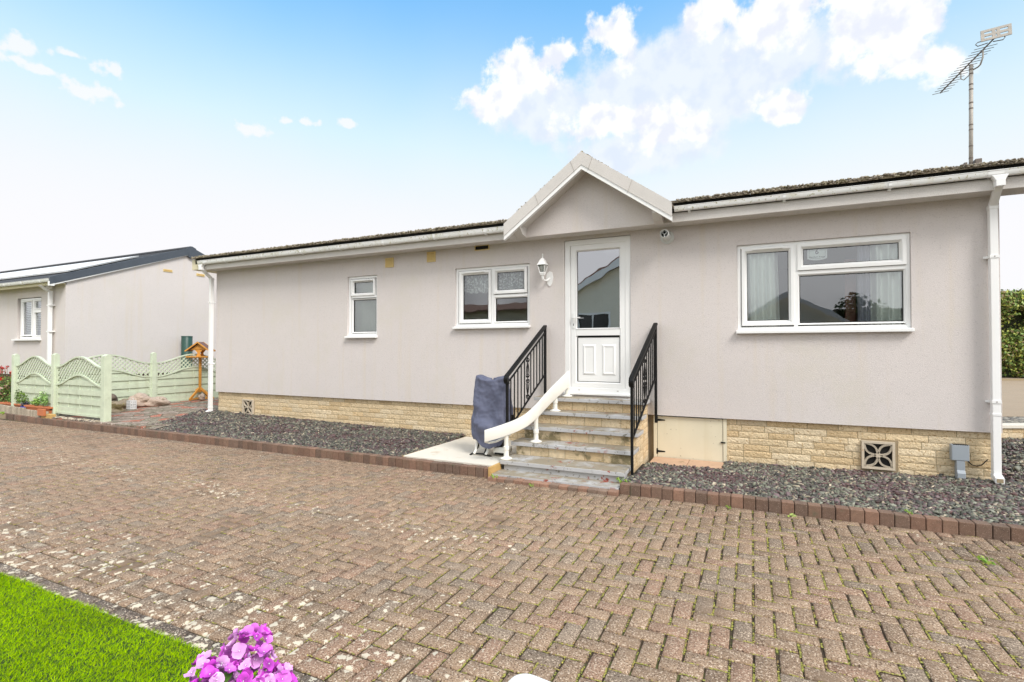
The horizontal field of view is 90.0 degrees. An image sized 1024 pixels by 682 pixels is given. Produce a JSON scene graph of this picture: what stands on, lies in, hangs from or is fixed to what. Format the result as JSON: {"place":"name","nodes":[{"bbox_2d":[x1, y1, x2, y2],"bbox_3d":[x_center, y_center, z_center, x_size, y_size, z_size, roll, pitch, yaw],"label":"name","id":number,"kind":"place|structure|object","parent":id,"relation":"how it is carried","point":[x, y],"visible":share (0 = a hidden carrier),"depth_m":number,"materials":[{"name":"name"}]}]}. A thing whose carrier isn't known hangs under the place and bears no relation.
{"place":"outdoors","nodes":[
{"label":"outdoors","id":0,"kind":"place"},
{"bbox_2d":[52,414,163,428],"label":"path","id":1,"kind":"structure","parent":0,"point":[142,424],"depth_m":9.20,"materials":[{"name":"grey gravel"}]},
{"bbox_2d":[0,570,301,681],"bbox_3d":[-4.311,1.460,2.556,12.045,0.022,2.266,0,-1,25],"label":"lawn","id":2,"kind":"structure","parent":0,"point":[54,618],"depth_m":2.47,"materials":[{"name":"green plant"}]},
{"bbox_2d":[183,623,297,681],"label":"potted hydrangea","id":3,"kind":"object","parent":2,"relation":"on","point":[235,662],"visible":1,"depth_m":1.50,"materials":[{"name":"pink plant"}]},
{"bbox_2d":[111,397,217,428],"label":"path","id":4,"kind":"structure","parent":0,"point":[172,410],"depth_m":10.57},
{"bbox_2d":[53,416,99,422],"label":"pebbles","id":5,"kind":"object","parent":4,"relation":"on","point":[77,419],"visible":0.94,"depth_m":9.61,"materials":[{"name":"stone"}]},
{"bbox_2d":[111,401,125,412],"bbox_3d":[-8.336,1.352,10.596,0.621,0.237,0.490,0,-1,8],"label":"rock","id":6,"kind":"object","parent":4,"relation":"on","point":[117,406],"visible":0.45,"depth_m":10.52,"materials":[{"name":"beige stone"}]},
{"bbox_2d":[112,394,117,400],"bbox_3d":[-8.545,1.196,10.824,0.524,0.191,0.373,0,-1,10],"label":"rock","id":7,"kind":"object","parent":6,"relation":"on","point":[114,397],"visible":0.16,"depth_m":10.73,"materials":[{"name":"stone"}]},
{"bbox_2d":[126,398,136,408],"bbox_3d":[-8.145,1.338,10.963,0.134,0.235,0.134,0,-1,25],"label":"tealight holder","id":8,"kind":"object","parent":4,"relation":"on","point":[132,405],"visible":1,"depth_m":10.93,"materials":[{"name":"white stone"}]},
{"bbox_2d":[128,393,150,406],"bbox_3d":[-8.239,1.288,11.323,0.407,0.300,0.374,0,-1,-4],"label":"rock","id":9,"kind":"object","parent":4,"relation":"on","point":[141,398],"visible":0.77,"depth_m":11.24,"materials":[{"name":"beige stone"}]},
{"bbox_2d":[144,396,170,406],"bbox_3d":[-8.058,1.355,11.526,0.588,0.200,0.431,0,-1,-17],"label":"rock","id":10,"kind":"object","parent":4,"relation":"on","point":[157,401],"visible":0.84,"depth_m":11.45,"materials":[{"name":"beige stone"}]},
{"bbox_2d":[184,342,215,400],"bbox_3d":[-7.839,0.738,12.871,0.680,1.445,0.592,1,-1,-36],"label":"bird table","id":11,"kind":"object","parent":4,"relation":"on","point":[199,347],"visible":0.76,"depth_m":12.79,"materials":[{"name":"orange wood"}]},
{"bbox_2d":[198,393,204,399],"bbox_3d":[-7.653,1.366,12.642,0.203,0.158,0.147,0,-1,25],"label":"cobble","id":12,"kind":"object","parent":4,"relation":"on","point":[201,396],"visible":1,"depth_m":12.59,"materials":[{"name":"beige stone"}]},
{"bbox_2d":[0,419,1023,681],"bbox_3d":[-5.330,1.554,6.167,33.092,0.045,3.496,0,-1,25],"label":"road","id":13,"kind":"structure","parent":0,"point":[372,524],"depth_m":3.33,"materials":[{"name":"brown brick"}]},
{"bbox_2d":[403,437,515,476],"bbox_3d":[-0.477,1.487,6.724,1.296,0.122,1.650,0,-1,25],"label":"concrete pad","id":14,"kind":"object","parent":13,"relation":"on","point":[459,450],"visible":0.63,"depth_m":6.42,"materials":[{"name":"beige concrete"}]},
{"bbox_2d":[470,374,513,456],"bbox_3d":[-0.249,0.928,6.454,0.530,1.004,0.455,0,-1,25],"label":"stairlift chair","id":15,"kind":"object","parent":14,"relation":"on","point":[489,403],"visible":0.74,"depth_m":6.32,"materials":[{"name":"fabric"}]},
{"bbox_2d":[0,444,1023,681],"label":"moss","id":16,"kind":"object","parent":13,"relation":"on","point":[800,652],"visible":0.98,"depth_m":2.99,"materials":[{"name":"green plant"}]},
{"bbox_2d":[508,673,549,681],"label":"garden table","id":17,"kind":"object","parent":13,"relation":"on","point":[525,677],"visible":1,"depth_m":1.06,"materials":[{"name":"white plastic"}]},
{"bbox_2d":[488,475,618,496],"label":"kerb","id":18,"kind":"structure","parent":13,"relation":"on","point":[587,489],"depth_m":5.30,"materials":[{"name":"brick"}]},
{"bbox_2d":[492,395,649,493],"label":"entrance steps","id":19,"kind":"structure","parent":13,"relation":"on","point":[585,441],"depth_m":6.04,"materials":[{"name":"stone"}]},
{"bbox_2d":[503,325,546,422],"bbox_3d":[0.193,0.617,6.574,0.053,1.696,1.243,0,-1,26],"label":"handrail","id":20,"kind":"object","parent":19,"relation":"on","point":[506,380],"visible":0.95,"depth_m":6.56,"materials":[{"name":"black metal"}]},
{"bbox_2d":[484,371,571,459],"bbox_3d":[0.322,0.888,6.384,1.502,0.988,0.341,1,-1,-43],"label":"stairlift rail","id":21,"kind":"object","parent":19,"relation":"on","point":[505,431],"visible":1,"depth_m":6.11,"materials":[{"name":"white metal"}]},
{"bbox_2d":[628,323,657,474],"bbox_3d":[1.547,0.618,5.982,0.056,1.716,1.181,0,-1,29],"label":"handrail","id":22,"kind":"object","parent":19,"relation":"on","point":[650,339],"visible":0.97,"depth_m":5.94,"materials":[{"name":"black metal"}]},
{"bbox_2d":[620,482,1023,542],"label":"kerb","id":23,"kind":"structure","parent":13,"relation":"on","point":[974,528],"depth_m":4.33,"materials":[{"name":"brick"}]},
{"bbox_2d":[977,555,995,564],"bbox_3d":[3.188,1.484,3.447,0.101,0.072,0.078,-1,-1,44],"label":"weed","id":24,"kind":"object","parent":13,"relation":"on","point":[984,560],"visible":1,"depth_m":3.44,"materials":[{"name":"green plant"}]},
{"bbox_2d":[0,0,1023,290],"label":"sky","id":25,"kind":"structure","parent":0,"point":[127,127],"materials":[{"name":"blue"}]},
{"bbox_2d":[660,415,755,507],"bbox_3d":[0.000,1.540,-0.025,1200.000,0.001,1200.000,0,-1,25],"label":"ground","id":26,"kind":"structure","parent":0,"point":[703,417],"depth_m":11.54,"materials":[{"name":"brown"}]},
{"bbox_2d":[0,414,6,418],"bbox_3d":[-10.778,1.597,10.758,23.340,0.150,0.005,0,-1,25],"label":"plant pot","id":27,"kind":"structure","parent":26,"relation":"on","point":[3,416],"depth_m":10.67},
{"bbox_2d":[0,413,488,477],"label":"kerb","id":28,"kind":"structure","parent":26,"relation":"on","point":[478,471],"depth_m":7.13,"materials":[{"name":"brick"}]},
{"bbox_2d":[41,413,55,418],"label":"timber block","id":29,"kind":"structure","parent":28,"relation":"on","point":[49,415],"depth_m":9.87,"materials":[{"name":"brown wood"}]},
{"bbox_2d":[37,409,45,415],"bbox_3d":[-9.124,1.384,9.930,0.240,0.130,0.040,0,-1,25],"label":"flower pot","id":30,"kind":"object","parent":29,"relation":"on","point":[41,412],"visible":1,"depth_m":9.89,"materials":[{"name":"orange ceramic"}]},
{"bbox_2d":[1001,437,1023,481],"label":"slate chippings","id":31,"kind":"object","parent":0,"point":[1014,444],"visible":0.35,"depth_m":6.21,"materials":[{"name":"grey gravel"}]},
{"bbox_2d":[1002,378,1023,416],"bbox_3d":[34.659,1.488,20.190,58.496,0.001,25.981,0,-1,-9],"label":"garden wall","id":32,"kind":"structure","parent":0,"point":[1012,397],"depth_m":12.35,"materials":[{"name":"beige paint"}]},
{"bbox_2d":[1000,288,1023,377],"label":"hedge","id":33,"kind":"object","parent":32,"relation":"on","point":[1012,331],"visible":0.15,"depth_m":20.55,"materials":[{"name":"green plant"}]},
{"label":"garden soil","id":34,"kind":"structure","parent":0,"visible":0},
{"bbox_2d":[0,365,10,401],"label":"rose bush","id":35,"kind":"object","parent":34,"relation":"on","point":[4,389],"visible":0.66,"depth_m":11.41,"materials":[{"name":"green plant"}]},
{"bbox_2d":[0,402,21,406],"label":"planter","id":36,"kind":"object","parent":34,"relation":"on","point":[8,403],"visible":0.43,"depth_m":10.85,"materials":[{"name":"ceramic"}]},
{"bbox_2d":[6,389,28,405],"bbox_3d":[-10.311,1.157,10.760,0.959,0.392,0.254,0,-1,27],"label":"plant","id":37,"kind":"object","parent":36,"relation":"in","point":[17,399],"visible":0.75,"depth_m":10.66,"materials":[{"name":"green plant"}]},
{"bbox_2d":[0,404,48,417],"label":"log edging","id":38,"kind":"object","parent":34,"relation":"on","point":[17,410],"visible":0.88,"depth_m":10.43,"materials":[{"name":"beige wood"}]},
{"bbox_2d":[20,401,29,407],"bbox_3d":[-9.985,1.364,10.494,0.161,0.268,0.155,0,-1,-15],"label":"flower pot","id":39,"kind":"object","parent":34,"relation":"on","point":[23,404],"visible":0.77,"depth_m":10.46,"materials":[{"name":"blue ceramic"}]},
{"bbox_2d":[24,405,52,413],"bbox_3d":[-9.423,1.394,10.212,0.964,0.199,0.117,0,-1,25],"label":"planter","id":40,"kind":"object","parent":34,"relation":"on","point":[47,408],"visible":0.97,"depth_m":10.15,"materials":[{"name":"ceramic"}]},
{"bbox_2d":[30,396,39,405],"bbox_3d":[-9.566,1.216,10.280,0.210,0.257,0.149,0,-1,25],"label":"plant","id":41,"kind":"object","parent":40,"relation":"on","point":[35,401],"visible":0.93,"depth_m":10.26,"materials":[{"name":"green plant"}]},
{"bbox_2d":[38,391,47,406],"bbox_3d":[-9.287,1.169,10.153,0.252,0.348,0.152,-1,-1,37],"label":"plant","id":42,"kind":"object","parent":40,"relation":"on","point":[42,397],"visible":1,"depth_m":10.13,"materials":[{"name":"green plant"}]},
{"bbox_2d":[11,353,111,421],"bbox_3d":[-8.919,0.876,10.041,3.566,1.269,0.121,0,-1,26],"label":"garden fence","id":43,"kind":"object","parent":34,"relation":"on","point":[80,394],"visible":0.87,"depth_m":9.87,"materials":[{"name":"green wood"}]},
{"bbox_2d":[0,246,216,396],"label":"mobile home","id":44,"kind":"object","parent":34,"relation":"on","point":[142,306],"visible":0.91,"depth_m":13.09,"materials":[{"name":"beige paint"}]},
{"bbox_2d":[11,298,40,340],"bbox_3d":[-11.976,-0.533,12.691,1.300,1.048,0.170,0,-1,25],"label":"window","id":45,"kind":"structure","parent":44,"relation":"in","point":[34,310],"depth_m":12.67,"materials":[{"name":"plastic"}]},
{"bbox_2d":[26,301,40,336],"bbox_3d":[-11.835,-0.559,12.770,1.050,0.889,0.032,0,-1,25],"label":"venetian blind","id":46,"kind":"object","parent":44,"relation":"attached to","point":[38,323],"visible":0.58,"depth_m":12.88,"materials":[{"name":"white plastic"}]},
{"bbox_2d":[0,256,138,279],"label":"solar panel","id":47,"kind":"object","parent":44,"relation":"on","point":[47,270],"visible":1,"depth_m":13.94,"materials":[{"name":"glass"}]},
{"bbox_2d":[60,352,217,401],"bbox_3d":[-8.363,0.908,12.016,0.096,1.289,3.826,0,-1,25],"label":"garden fence","id":48,"kind":"object","parent":34,"relation":"on","point":[181,384],"visible":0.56,"depth_m":12.10,"materials":[{"name":"wood"}]},
{"bbox_2d":[181,336,192,367],"bbox_3d":[-9.073,0.708,14.278,0.284,1.700,0.284,0,-1,25],"label":"water butt","id":49,"kind":"object","parent":34,"relation":"on","point":[186,342],"visible":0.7,"depth_m":14.18,"materials":[{"name":"green plastic"}]},
{"label":"ground","id":50,"kind":"structure","parent":0,"visible":0},
{"bbox_2d":[191,151,1023,483],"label":"mobile home","id":51,"kind":"object","parent":50,"relation":"on","point":[813,379],"visible":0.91,"depth_m":6.45,"materials":[{"name":"beige paint"}]},
{"bbox_2d":[344,275,377,337],"bbox_3d":[-2.508,-0.569,8.593,0.659,1.045,0.150,0,-1,25],"label":"window","id":52,"kind":"structure","parent":51,"relation":"in","point":[353,296],"depth_m":8.64,"materials":[{"name":"plastic"}]},
{"bbox_2d":[355,282,375,330],"bbox_3d":[-2.448,-0.581,8.706,0.600,1.040,0.026,0,-1,25],"label":"window blind","id":53,"kind":"object","parent":51,"relation":"attached to","point":[365,315],"depth_m":8.72,"materials":[{"name":"white fabric"}]},
{"bbox_2d":[452,263,529,328],"bbox_3d":[-0.303,-0.645,7.563,1.259,0.923,0.150,0,-1,25],"label":"window","id":54,"kind":"structure","parent":51,"relation":"in","point":[492,272],"depth_m":7.57,"materials":[{"name":"plastic"}]},
{"bbox_2d":[464,272,523,293],"bbox_3d":[-0.246,-0.885,7.670,1.130,0.345,0.070,0,-1,25],"label":"lace valance","id":55,"kind":"object","parent":51,"relation":"attached to","point":[484,284],"visible":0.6,"depth_m":7.74,"materials":[{"name":"white fabric"}]},
{"bbox_2d":[537,253,552,285],"bbox_3d":[0.458,-0.988,7.102,0.182,0.451,0.175,0,-1,25],"label":"wall lantern","id":56,"kind":"object","parent":51,"relation":"attached to","point":[542,262],"depth_m":7.09,"materials":[{"name":"plastic"}]},
{"bbox_2d":[571,241,625,391],"bbox_3d":[1.152,-0.321,6.887,0.750,1.978,0.098,0,-1,25],"label":"door","id":57,"kind":"structure","parent":51,"relation":"in","point":[597,270],"depth_m":6.91,"materials":[{"name":"plastic"}]},
{"bbox_2d":[742,252,779,326],"bbox_3d":[2.961,-0.547,6.160,0.475,1.150,0.078,0,-1,25],"label":"curtain","id":58,"kind":"object","parent":51,"relation":"hanging from","point":[763,287],"visible":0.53,"depth_m":6.14,"materials":[{"name":"white fabric"}]},
{"bbox_2d":[807,248,826,259],"bbox_3d":[3.499,-1.029,5.873,0.196,0.206,0.010,0,-1,25],"label":"house number sign","id":59,"kind":"object","parent":51,"relation":"attached to","point":[816,254],"visible":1,"depth_m":5.87,"materials":[{"name":"white plastic"}]},
{"bbox_2d":[736,233,914,333],"bbox_3d":[3.473,-0.622,5.798,1.714,1.061,0.150,0,-1,25],"label":"window","id":60,"kind":"structure","parent":51,"relation":"in","point":[797,269],"depth_m":5.80,"materials":[{"name":"plastic"}]},
{"bbox_2d":[857,245,870,324],"bbox_3d":[3.938,-0.554,5.730,0.120,1.150,0.032,0,-1,25],"label":"curtain","id":61,"kind":"object","parent":51,"relation":"hanging from","point":[863,293],"visible":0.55,"depth_m":5.73,"materials":[{"name":"grey fabric"}]},
{"bbox_2d":[870,243,903,324],"bbox_3d":[4.141,-0.555,5.608,0.360,1.150,0.085,0,-1,25],"label":"curtain","id":62,"kind":"object","parent":51,"relation":"hanging from","point":[886,295],"visible":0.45,"depth_m":5.62,"materials":[{"name":"white fabric"}]},
{"bbox_2d":[949,443,987,478],"bbox_3d":[4.641,1.257,5.187,0.308,0.412,0.085,0,-1,25],"label":"cable box","id":63,"kind":"object","parent":51,"relation":"attached to","point":[959,454],"visible":0.91,"depth_m":5.20,"materials":[{"name":"grey plastic"}]},
{"bbox_2d":[932,23,1011,164],"bbox_3d":[6.434,-3.169,7.176,0.207,2.228,0.835,1,-1,-34],"label":"tv aerial","id":64,"kind":"object","parent":51,"relation":"attached to","point":[998,31],"visible":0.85,"depth_m":7.17,"materials":[{"name":"metal"}]},
{"bbox_2d":[1001,423,1023,441],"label":"garden wall","id":65,"kind":"structure","parent":50,"relation":"on","point":[1014,430],"depth_m":7.57,"materials":[{"name":"beige brick"}]},
{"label":"slate chippings bed","id":66,"kind":"structure","parent":0,"visible":0},
{"bbox_2d":[145,409,464,456],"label":"slate chippings","id":67,"kind":"object","parent":66,"relation":"on","point":[380,440],"visible":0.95,"depth_m":8.01,"materials":[{"name":"grey gravel"}]},
{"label":"slate chippings bed","id":68,"kind":"structure","parent":0,"visible":0},
{"bbox_2d":[650,456,724,468],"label":"stone flags","id":69,"kind":"object","parent":68,"relation":"on","point":[682,462],"visible":0.44,"depth_m":6.18,"materials":[{"name":"stone"}]},
{"bbox_2d":[623,460,1023,525],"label":"slate chippings","id":70,"kind":"object","parent":68,"relation":"on","point":[987,500],"visible":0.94,"depth_m":4.95,"materials":[{"name":"grey gravel"}]},
{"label":"gravel strip","id":71,"kind":"structure","parent":0,"visible":0},
{"bbox_2d":[1002,417,1023,422],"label":"slate chippings","id":72,"kind":"object","parent":71,"relation":"on","point":[1012,419],"visible":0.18,"depth_m":8.45,"materials":[{"name":"grey gravel"}]}
]}

